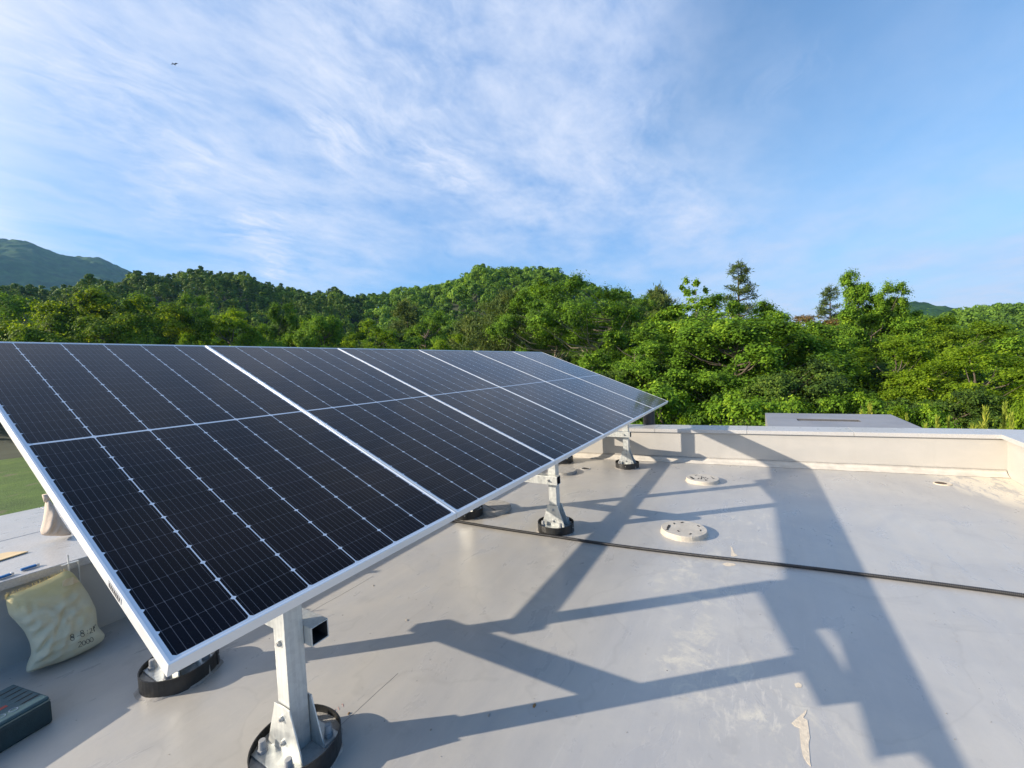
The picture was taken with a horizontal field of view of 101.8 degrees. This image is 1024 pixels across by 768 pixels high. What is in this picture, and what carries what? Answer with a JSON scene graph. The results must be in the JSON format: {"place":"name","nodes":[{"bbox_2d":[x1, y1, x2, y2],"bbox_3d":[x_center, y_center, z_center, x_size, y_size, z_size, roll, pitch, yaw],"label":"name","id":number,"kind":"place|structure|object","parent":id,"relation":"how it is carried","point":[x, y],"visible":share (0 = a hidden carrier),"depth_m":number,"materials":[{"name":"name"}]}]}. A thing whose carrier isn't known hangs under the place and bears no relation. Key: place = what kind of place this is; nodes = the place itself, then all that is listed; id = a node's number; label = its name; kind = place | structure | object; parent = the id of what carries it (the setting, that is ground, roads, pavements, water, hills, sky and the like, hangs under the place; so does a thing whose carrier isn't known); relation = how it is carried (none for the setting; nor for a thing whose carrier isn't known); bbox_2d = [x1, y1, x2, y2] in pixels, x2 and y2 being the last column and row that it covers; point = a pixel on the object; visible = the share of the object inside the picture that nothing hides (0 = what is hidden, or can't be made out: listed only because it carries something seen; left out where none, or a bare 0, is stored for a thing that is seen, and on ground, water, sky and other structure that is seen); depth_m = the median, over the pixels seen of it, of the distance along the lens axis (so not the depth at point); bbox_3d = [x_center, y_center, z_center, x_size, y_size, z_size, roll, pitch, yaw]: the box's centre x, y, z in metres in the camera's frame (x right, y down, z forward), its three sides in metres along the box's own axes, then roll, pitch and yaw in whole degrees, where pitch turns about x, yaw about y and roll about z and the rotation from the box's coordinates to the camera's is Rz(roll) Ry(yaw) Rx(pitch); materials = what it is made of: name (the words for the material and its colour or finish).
{"place":"outdoors","nodes":[
{"label":"outdoors","id":0,"kind":"place"},
{"bbox_2d":[0,238,180,298],"bbox_3d":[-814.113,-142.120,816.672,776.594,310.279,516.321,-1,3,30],"label":"mountain","id":1,"kind":"structure","parent":0,"point":[23,263],"depth_m":767.50,"materials":[{"name":"plant"}]},
{"bbox_2d":[0,283,598,459],"bbox_3d":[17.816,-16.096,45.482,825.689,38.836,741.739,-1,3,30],"label":"hillside","id":2,"kind":"structure","parent":0,"point":[9,449],"depth_m":113.31,"materials":[{"name":"plant"}]},
{"bbox_2d":[0,289,130,343],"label":"broadleaf tree","id":3,"kind":"object","parent":2,"relation":"on","point":[17,310],"visible":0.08,"depth_m":41.37,"materials":[{"name":"green plant"}]},
{"bbox_2d":[57,286,118,337],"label":"broadleaf tree","id":4,"kind":"object","parent":2,"relation":"on","point":[67,297],"visible":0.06,"depth_m":53.81,"materials":[{"name":"green plant"}]},
{"bbox_2d":[111,290,194,342],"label":"broadleaf tree","id":5,"kind":"object","parent":2,"relation":"on","point":[148,301],"visible":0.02,"depth_m":36.57,"materials":[{"name":"green plant"}]},
{"bbox_2d":[0,265,373,348],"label":"forest","id":6,"kind":"object","parent":2,"relation":"on","point":[209,284],"visible":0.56,"depth_m":114.09,"materials":[{"name":"green broadleaf leaves"},{"name":"bark"}]},
{"bbox_2d":[175,290,221,344],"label":"broadleaf tree","id":7,"kind":"object","parent":2,"relation":"on","point":[201,311],"visible":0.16,"depth_m":48.38,"materials":[{"name":"green plant"}]},
{"bbox_2d":[264,300,301,346],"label":"broadleaf tree","id":8,"kind":"object","parent":2,"relation":"on","point":[286,321],"visible":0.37,"depth_m":44.54,"materials":[{"name":"green plant"}]},
{"bbox_2d":[359,325,407,348],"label":"broadleaf tree","id":9,"kind":"object","parent":2,"relation":"on","point":[403,330],"visible":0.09,"depth_m":60.46,"materials":[{"name":"green plant"}]},
{"bbox_2d":[386,295,427,348],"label":"pine tree","id":10,"kind":"object","parent":2,"relation":"on","point":[407,312],"visible":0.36,"depth_m":62.88,"materials":[{"name":"green plant"}]},
{"bbox_2d":[361,308,457,349],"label":"broadleaf tree","id":11,"kind":"object","parent":2,"relation":"on","point":[413,336],"visible":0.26,"depth_m":54.05,"materials":[{"name":"green plant"}]},
{"bbox_2d":[416,324,437,349],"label":"broadleaf tree","id":12,"kind":"object","parent":2,"relation":"on","point":[428,339],"visible":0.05,"depth_m":60.85,"materials":[{"name":"green plant"}]},
{"bbox_2d":[445,310,494,348],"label":"broadleaf tree","id":13,"kind":"object","parent":2,"relation":"on","point":[456,323],"visible":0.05,"depth_m":58.03,"materials":[{"name":"green plant"}]},
{"bbox_2d":[530,329,578,365],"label":"broadleaf tree","id":14,"kind":"object","parent":2,"relation":"on","point":[568,357],"visible":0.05,"depth_m":53.31,"materials":[{"name":"green plant"}]},
{"bbox_2d":[571,343,595,371],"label":"broadleaf tree","id":15,"kind":"object","parent":2,"relation":"on","point":[575,355],"visible":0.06,"depth_m":51.02,"materials":[{"name":"green plant"}]},
{"bbox_2d":[598,293,668,334],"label":"broadleaf tree","id":16,"kind":"object","parent":2,"relation":"on","point":[644,302],"visible":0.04,"depth_m":48.15,"materials":[{"name":"green plant"}]},
{"bbox_2d":[641,283,695,336],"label":"pine tree","id":17,"kind":"object","parent":2,"relation":"on","point":[657,293],"visible":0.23,"depth_m":57.11,"materials":[{"name":"green plant"}]},
{"bbox_2d":[360,263,1023,347],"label":"forest","id":18,"kind":"object","parent":2,"relation":"on","point":[462,288],"visible":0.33,"depth_m":125.63,"materials":[{"name":"plant"}]},
{"bbox_2d":[0,424,709,515],"bbox_3d":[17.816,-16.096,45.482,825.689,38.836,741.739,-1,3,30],"label":"ground","id":19,"kind":"structure","parent":0,"point":[21,488],"depth_m":21.21,"materials":[{"name":"plant"}]},
{"bbox_2d":[3,323,59,341],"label":"broadleaf tree","id":20,"kind":"object","parent":19,"relation":"on","point":[23,337],"visible":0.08,"depth_m":28.23,"materials":[{"name":"green plant"}]},
{"bbox_2d":[1,319,74,342],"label":"broadleaf tree","id":21,"kind":"object","parent":19,"relation":"on","point":[57,327],"visible":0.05,"depth_m":30.39,"materials":[{"name":"green plant"}]},
{"bbox_2d":[0,283,213,344],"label":"broadleaf tree","id":22,"kind":"object","parent":19,"relation":"on","point":[119,327],"visible":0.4,"depth_m":31.84,"materials":[{"name":"green plant"}]},
{"bbox_2d":[176,331,205,345],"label":"broadleaf tree","id":23,"kind":"object","parent":19,"relation":"on","point":[186,339],"visible":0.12,"depth_m":31.75,"materials":[{"name":"green plant"}]},
{"bbox_2d":[192,307,273,346],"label":"broadleaf tree","id":24,"kind":"object","parent":19,"relation":"on","point":[225,332],"visible":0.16,"depth_m":37.15,"materials":[{"name":"green plant"}]},
{"bbox_2d":[236,322,287,346],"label":"broadleaf tree","id":25,"kind":"object","parent":19,"relation":"on","point":[266,332],"visible":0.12,"depth_m":39.76,"materials":[{"name":"green plant"}]},
{"bbox_2d":[274,312,352,347],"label":"broadleaf tree","id":26,"kind":"object","parent":19,"relation":"on","point":[327,332],"visible":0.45,"depth_m":42.66,"materials":[{"name":"green plant"}]},
{"bbox_2d":[339,318,399,348],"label":"broadleaf tree","id":27,"kind":"object","parent":19,"relation":"on","point":[387,336],"visible":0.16,"depth_m":40.81,"materials":[{"name":"green plant"}]},
{"bbox_2d":[412,341,452,349],"bbox_3d":[-6.583,1.054,33.294,4.959,8.952,4.519,-4,3,-24],"label":"leafy bush","id":28,"kind":"object","parent":19,"relation":"on","point":[444,347],"visible":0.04,"depth_m":33.33,"materials":[{"name":"green plant"}]},
{"bbox_2d":[430,333,471,350],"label":"broadleaf tree","id":29,"kind":"object","parent":19,"relation":"on","point":[458,337],"visible":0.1,"depth_m":34.91,"materials":[{"name":"green plant"}]},
{"bbox_2d":[446,312,505,350],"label":"tree","id":30,"kind":"object","parent":19,"relation":"on","point":[464,324],"visible":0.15,"depth_m":40.84,"materials":[{"name":"green plant"}]},
{"bbox_2d":[447,287,567,361],"bbox_3d":[-0.858,-2.287,38.373,12.087,13.129,13.711,-2,3,24],"label":"broadleaf tree","id":31,"kind":"object","parent":19,"relation":"on","point":[494,306],"visible":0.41,"depth_m":36.42,"materials":[{"name":"green plant"}]},
{"bbox_2d":[482,286,580,358],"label":"broadleaf tree","id":32,"kind":"object","parent":19,"relation":"on","point":[504,324],"visible":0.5,"depth_m":33.47,"materials":[{"name":"green plant"}]},
{"bbox_2d":[521,269,644,371],"bbox_3d":[4.735,-1.967,30.289,10.778,12.350,9.724,-5,3,-39],"label":"broadleaf tree","id":33,"kind":"object","parent":19,"relation":"on","point":[580,315],"visible":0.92,"depth_m":28.82,"materials":[{"name":"green plant"}]},
{"bbox_2d":[588,298,650,371],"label":"broadleaf tree","id":34,"kind":"object","parent":19,"relation":"on","point":[636,324],"visible":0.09,"depth_m":41.55,"materials":[{"name":"green plant"}]},
{"bbox_2d":[598,325,666,372],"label":"broadleaf tree","id":35,"kind":"object","parent":19,"relation":"on","point":[629,334],"visible":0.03,"depth_m":39.41,"materials":[{"name":"green plant"}]},
{"bbox_2d":[577,328,697,424],"bbox_3d":[6.311,0.672,21.587,6.716,7.273,6.402,-2,3,26],"label":"broadleaf tree","id":36,"kind":"object","parent":19,"relation":"on","point":[652,347],"visible":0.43,"depth_m":20.35,"materials":[{"name":"green plant"}]},
{"bbox_2d":[643,410,654,424],"bbox_3d":[2.304,2.475,6.811,0.229,4.300,0.229,-1,3,30],"label":"flue pipe","id":37,"kind":"object","parent":19,"relation":"on","point":[649,419],"depth_m":6.66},
{"bbox_2d":[600,358,708,424],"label":"broadleaf tree","id":38,"kind":"object","parent":19,"relation":"on","point":[610,374],"visible":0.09,"depth_m":19.18,"materials":[{"name":"green plant"}]},
{"bbox_2d":[630,379,756,425],"bbox_3d":[4.644,2.516,12.535,4.894,5.402,3.949,-2,2,22],"label":"leafy bush","id":39,"kind":"object","parent":19,"relation":"on","point":[675,403],"visible":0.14,"depth_m":12.63,"materials":[{"name":"green plant"}]},
{"bbox_2d":[678,275,708,317],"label":"sapling","id":40,"kind":"object","parent":19,"relation":"on","point":[687,292],"visible":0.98,"depth_m":24.77,"materials":[{"name":"green plant"}]},
{"bbox_2d":[619,290,775,423],"bbox_3d":[9.624,-0.414,23.604,9.941,9.222,10.428,-3,2,-18],"label":"broadleaf tree","id":41,"kind":"object","parent":19,"relation":"on","point":[663,321],"visible":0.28,"depth_m":22.20,"materials":[{"name":"green plant"}]},
{"bbox_2d":[672,390,792,425],"bbox_3d":[6.280,2.611,11.540,3.613,5.004,4.477,-2,3,24],"label":"leafy bush","id":42,"kind":"object","parent":19,"relation":"on","point":[758,409],"visible":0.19,"depth_m":11.05,"materials":[{"name":"green plant"}]},
{"bbox_2d":[713,258,760,321],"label":"pine tree","id":43,"kind":"object","parent":19,"relation":"on","point":[741,279],"visible":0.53,"depth_m":34.64,"materials":[{"name":"green plant"}]},
{"bbox_2d":[676,389,806,425],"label":"broadleaf tree","id":44,"kind":"object","parent":19,"relation":"on","point":[721,418],"visible":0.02,"depth_m":18.64,"materials":[{"name":"green plant"}]},
{"bbox_2d":[645,314,874,421],"bbox_3d":[10.852,0.517,18.753,8.116,7.388,8.579,-1,3,33],"label":"broadleaf tree","id":45,"kind":"object","parent":19,"relation":"on","point":[704,381],"visible":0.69,"depth_m":17.37,"materials":[{"name":"green plant"}]},
{"bbox_2d":[709,297,813,361],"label":"broadleaf tree","id":46,"kind":"object","parent":19,"relation":"on","point":[768,308],"visible":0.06,"depth_m":25.57,"materials":[{"name":"green plant"}]},
{"bbox_2d":[752,393,824,425],"bbox_3d":[8.524,2.585,12.335,2.820,4.667,3.495,-4,3,-39],"label":"leafy bush","id":47,"kind":"object","parent":19,"relation":"on","point":[796,404],"visible":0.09,"depth_m":12.31,"materials":[{"name":"green plant"}]},
{"bbox_2d":[734,354,865,425],"bbox_3d":[10.093,1.634,14.644,4.137,5.305,5.473,-1,3,28],"label":"broadleaf tree","id":48,"kind":"object","parent":19,"relation":"on","point":[783,384],"visible":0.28,"depth_m":13.94,"materials":[{"name":"green plant"}]},
{"bbox_2d":[767,314,839,344],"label":"withered tree","id":49,"kind":"object","parent":19,"relation":"on","point":[809,318],"visible":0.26,"depth_m":32.11,"materials":[{"name":"brown plant"}]},
{"bbox_2d":[743,319,878,382],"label":"broadleaf tree","id":50,"kind":"object","parent":19,"relation":"on","point":[818,328],"visible":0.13,"depth_m":19.09,"materials":[{"name":"green plant"}]},
{"bbox_2d":[754,367,883,420],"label":"broadleaf tree","id":51,"kind":"object","parent":19,"relation":"on","point":[878,380],"visible":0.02,"depth_m":16.50,"materials":[{"name":"green plant"}]},
{"bbox_2d":[811,284,842,327],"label":"pine tree","id":52,"kind":"object","parent":19,"relation":"on","point":[822,312],"visible":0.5,"depth_m":34.47,"materials":[{"name":"green plant"}]},
{"bbox_2d":[813,385,909,413],"bbox_3d":[9.353,2.505,11.395,3.436,4.909,2.773,-5,3,-43],"label":"leafy bush","id":53,"kind":"object","parent":19,"relation":"on","point":[834,404],"visible":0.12,"depth_m":11.45,"materials":[{"name":"green plant"}]},
{"bbox_2d":[835,268,890,345],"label":"broadleaf tree","id":54,"kind":"object","parent":19,"relation":"on","point":[854,294],"visible":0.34,"depth_m":24.52,"materials":[{"name":"green plant"}]},
{"bbox_2d":[858,362,894,381],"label":"broadleaf tree","id":55,"kind":"object","parent":19,"relation":"on","point":[875,371],"visible":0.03,"depth_m":18.07,"materials":[{"name":"green plant"}]},
{"bbox_2d":[811,304,947,376],"bbox_3d":[20.112,-0.474,23.993,7.157,8.209,6.823,-3,2,0],"label":"broadleaf tree","id":56,"kind":"object","parent":19,"relation":"on","point":[850,314],"visible":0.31,"depth_m":22.33,"materials":[{"name":"green plant"}]},
{"bbox_2d":[858,278,915,377],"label":"broadleaf tree","id":57,"kind":"object","parent":19,"relation":"on","point":[892,301],"visible":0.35,"depth_m":23.26,"materials":[{"name":"green plant"}]},
{"bbox_2d":[887,404,909,420],"bbox_3d":[8.649,2.735,9.439,1.394,4.571,1.271,-4,3,-37],"label":"leafy bush","id":58,"kind":"object","parent":19,"relation":"on","point":[898,412],"visible":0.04,"depth_m":9.52,"materials":[{"name":"green plant"}]},
{"bbox_2d":[867,307,967,375],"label":"broadleaf tree","id":59,"kind":"object","parent":19,"relation":"on","point":[917,313],"visible":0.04,"depth_m":23.22,"materials":[{"name":"green plant"}]},
{"bbox_2d":[835,334,1011,412],"bbox_3d":[15.131,1.030,16.309,6.478,5.945,5.202,-1,3,36],"label":"broadleaf tree","id":60,"kind":"object","parent":19,"relation":"on","point":[905,353],"visible":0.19,"depth_m":15.61,"materials":[{"name":"green plant"}]},
{"bbox_2d":[888,399,965,428],"bbox_3d":[9.278,2.646,9.483,2.381,4.725,1.921,-4,2,-22],"label":"leafy bush","id":61,"kind":"object","parent":19,"relation":"on","point":[928,411],"visible":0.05,"depth_m":9.27,"materials":[{"name":"green plant"}]},
{"bbox_2d":[868,372,1005,413],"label":"broadleaf tree","id":62,"kind":"object","parent":19,"relation":"on","point":[960,376],"visible":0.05,"depth_m":14.70,"materials":[{"name":"green plant"}]},
{"bbox_2d":[881,381,1012,428],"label":"broadleaf tree","id":63,"kind":"object","parent":19,"relation":"on","point":[979,397],"visible":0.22,"depth_m":11.17,"materials":[{"name":"green plant"}]},
{"bbox_2d":[874,339,1023,426],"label":"broadleaf tree","id":64,"kind":"object","parent":19,"relation":"on","point":[1014,372],"visible":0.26,"depth_m":12.72,"materials":[{"name":"green plant"}]},
{"bbox_2d":[897,313,1023,383],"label":"broadleaf tree","id":65,"kind":"object","parent":19,"relation":"on","point":[946,339],"visible":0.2,"depth_m":19.70,"materials":[{"name":"green plant"}]},
{"bbox_2d":[959,404,989,428],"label":"young pine","id":66,"kind":"object","parent":19,"relation":"on","point":[984,420],"visible":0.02,"depth_m":6.20,"materials":[{"name":"green plant"}]},
{"bbox_2d":[947,335,1023,383],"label":"broadleaf tree","id":67,"kind":"object","parent":19,"relation":"on","point":[1005,345],"visible":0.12,"depth_m":15.54,"materials":[{"name":"green plant"}]},
{"bbox_2d":[974,331,1023,362],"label":"broadleaf tree","id":68,"kind":"object","parent":19,"relation":"on","point":[990,344],"visible":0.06,"depth_m":28.43,"materials":[{"name":"green plant"}]},
{"bbox_2d":[1000,400,1014,429],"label":"young pine","id":69,"kind":"object","parent":19,"relation":"on","point":[1004,416],"visible":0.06,"depth_m":6.21,"materials":[{"name":"green plant"}]},
{"bbox_2d":[992,397,1023,429],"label":"leafy bush","id":70,"kind":"object","parent":19,"relation":"on","point":[1018,409],"visible":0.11,"depth_m":8.20,"materials":[{"name":"green plant"}]},
{"bbox_2d":[0,0,1023,325],"label":"sky","id":71,"kind":"structure","parent":0,"point":[355,147],"materials":[{"name":"blue"}]},
{"bbox_2d":[765,413,920,427],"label":"porch roof","id":72,"kind":"structure","parent":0,"point":[833,420],"depth_m":7.95,"materials":[{"name":"metal"}]},
{"bbox_2d":[890,301,957,316],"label":"hill","id":73,"kind":"structure","parent":0,"point":[934,310],"depth_m":387.97,"materials":[{"name":"plant"}]},
{"bbox_3d":[-0.160,3.534,2.030,8.060,3.797,11.536,-1,3,30],"label":"house","id":74,"kind":"object","parent":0,"visible":0},
{"bbox_2d":[0,504,126,668],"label":"parapet wall","id":75,"kind":"structure","parent":74,"relation":"on","point":[19,531],"depth_m":2.56,"materials":[{"name":"beige paint"}]},
{"bbox_2d":[0,551,27,560],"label":"plywood offcut","id":76,"kind":"object","parent":75,"relation":"on","point":[5,555],"visible":1,"depth_m":2.57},
{"bbox_2d":[40,494,71,535],"bbox_3d":[-3.083,0.890,2.809,0.140,0.314,0.142,-1,3,30],"label":"cloth bag","id":77,"kind":"object","parent":75,"relation":"on","point":[53,523],"visible":1,"depth_m":2.77,"materials":[{"name":"fabric"}]},
{"bbox_2d":[0,458,1023,767],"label":"roof","id":78,"kind":"structure","parent":74,"relation":"on","point":[594,652],"depth_m":2.21,"materials":[{"name":"concrete"}]},
{"bbox_2d":[0,685,51,752],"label":"tool case","id":79,"kind":"object","parent":78,"relation":"on","point":[24,713],"visible":1,"depth_m":1.82,"materials":[{"name":"teal plastic"}]},
{"bbox_2d":[3,568,104,671],"bbox_3d":[-2.500,1.280,2.288,0.212,0.483,0.347,-1,3,30],"label":"cement sack","id":80,"kind":"object","parent":78,"relation":"on","point":[54,617],"visible":1,"depth_m":2.25,"materials":[{"name":"woven cloth"},{"name":"black ink"}]},
{"bbox_2d":[133,649,223,701],"bbox_3d":[-1.704,1.454,2.150,0.359,0.086,0.353,-4,3,-23],"label":"post footing","id":81,"kind":"object","parent":78,"relation":"on","point":[192,675],"visible":0.65,"depth_m":2.03,"materials":[{"name":"black plastic"}]},
{"bbox_2d":[247,704,342,767],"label":"post footing","id":82,"kind":"object","parent":78,"relation":"on","point":[314,754],"visible":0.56,"depth_m":1.62,"materials":[{"name":"black plastic"}]},
{"bbox_2d":[143,425,636,767],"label":"panel rack","id":83,"kind":"object","parent":78,"relation":"on","point":[297,726],"visible":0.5,"depth_m":1.62,"materials":[{"name":"metal"}]},
{"bbox_2d":[0,342,456,676],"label":"solar panel","id":84,"kind":"object","parent":83,"relation":"attached to","point":[206,500],"visible":1,"depth_m":1.53,"materials":[{"name":"glass"}]},
{"bbox_2d":[207,346,554,518],"bbox_3d":[-0.905,0.135,2.774,2.262,0.035,1.035,24,15,27],"label":"solar panel","id":85,"kind":"object","parent":83,"relation":"on","point":[458,462],"visible":0.79,"depth_m":2.57,"materials":[{"name":"glass"}]},
{"bbox_2d":[338,348,603,464],"bbox_3d":[-0.384,0.075,3.672,2.262,0.035,1.035,24,15,27],"label":"solar panel","id":86,"kind":"object","parent":83,"relation":"attached to","point":[555,436],"visible":0.81,"depth_m":3.52,"materials":[{"name":"glass"}]},
{"bbox_2d":[420,350,633,437],"bbox_3d":[0.138,0.015,4.570,2.262,0.035,1.035,24,15,27],"label":"solar panel","id":87,"kind":"object","parent":83,"relation":"attached to","point":[605,421],"visible":0.85,"depth_m":4.45,"materials":[{"name":"glass"}]},
{"bbox_2d":[475,351,653,421],"bbox_3d":[0.659,-0.045,5.468,2.262,0.035,1.035,24,15,27],"label":"solar panel","id":88,"kind":"object","parent":83,"relation":"attached to","point":[631,408],"visible":0.84,"depth_m":5.37,"materials":[{"name":"glass"}]},
{"bbox_2d":[512,351,667,410],"bbox_3d":[1.180,-0.106,6.366,2.262,0.035,1.035,24,15,27],"label":"solar panel","id":89,"kind":"object","parent":83,"relation":"on","point":[634,394],"visible":0.81,"depth_m":6.29,"materials":[{"name":"glass"}]},
{"bbox_2d":[455,505,482,520],"bbox_3d":[-0.468,1.310,4.296,0.356,0.086,0.349,-3,2,2],"label":"post footing","id":90,"kind":"object","parent":78,"relation":"on","point":[473,515],"visible":0.45,"depth_m":4.15,"materials":[{"name":"black plastic"}]},
{"bbox_2d":[483,500,511,515],"bbox_3d":[-0.198,1.312,4.419,0.394,0.046,0.391,-1,3,36],"label":"round pad","id":91,"kind":"object","parent":78,"relation":"on","point":[495,507],"visible":0.81,"depth_m":4.34,"materials":[{"name":"concrete"}]},
{"bbox_2d":[536,516,573,537],"bbox_3d":[0.395,1.290,3.796,0.352,0.086,0.353,-1,3,30],"label":"post footing","id":92,"kind":"object","parent":78,"relation":"on","point":[567,530],"visible":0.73,"depth_m":3.67,"materials":[{"name":"black plastic"}]},
{"bbox_2d":[558,456,572,464],"bbox_3d":[0.773,1.167,6.435,0.352,0.086,0.360,-1,3,30],"label":"post footing","id":93,"kind":"object","parent":78,"relation":"on","point":[567,461],"visible":0.35,"depth_m":6.28,"materials":[{"name":"black plastic"}]},
{"bbox_2d":[559,466,576,475],"bbox_3d":[0.711,1.215,5.806,0.390,0.044,0.391,-1,3,36],"label":"round pad","id":94,"kind":"object","parent":78,"relation":"on","point":[566,471],"visible":0.66,"depth_m":5.71,"materials":[{"name":"concrete"}]},
{"bbox_2d":[615,459,640,469],"bbox_3d":[1.648,1.146,5.928,0.354,0.086,0.354,-2,2,23],"label":"post footing","id":95,"kind":"object","parent":78,"relation":"on","point":[634,466],"visible":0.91,"depth_m":5.80,"materials":[{"name":"black plastic"}]},
{"bbox_2d":[660,520,708,542],"bbox_3d":[1.488,1.266,3.600,0.391,0.046,0.393,-1,3,39],"label":"round pad","id":96,"kind":"object","parent":78,"relation":"on","point":[684,531],"visible":1,"depth_m":3.53,"materials":[{"name":"beige concrete"}]},
{"bbox_2d":[685,474,719,485],"bbox_3d":[2.333,1.167,5.096,0.390,0.046,0.392,-2,2,20],"label":"round pad","id":97,"kind":"object","parent":78,"relation":"on","point":[703,479],"visible":1,"depth_m":5.02,"materials":[{"name":"beige concrete"}]},
{"bbox_2d":[452,520,1023,596],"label":"corrugated conduit","id":98,"kind":"object","parent":78,"relation":"on","point":[1003,592],"visible":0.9,"depth_m":2.97,"materials":[{"name":"black plastic"}]},
{"bbox_2d":[792,710,810,765],"bbox_3d":[1.146,1.383,1.647,0.060,0.001,0.291,-1,3,30],"label":"peeled patch","id":99,"kind":"object","parent":78,"relation":"on","point":[800,722],"visible":1,"depth_m":1.64,"materials":[{"name":"paint"}]},
{"bbox_2d":[572,424,1009,477],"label":"parapet wall","id":100,"kind":"structure","parent":74,"relation":"on","point":[960,452],"depth_m":5.44,"materials":[{"name":"beige paint"}]},
{"bbox_2d":[987,429,1023,485],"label":"parapet wall","id":101,"kind":"structure","parent":74,"relation":"on","point":[1014,439],"depth_m":4.58,"materials":[{"name":"beige paint"}]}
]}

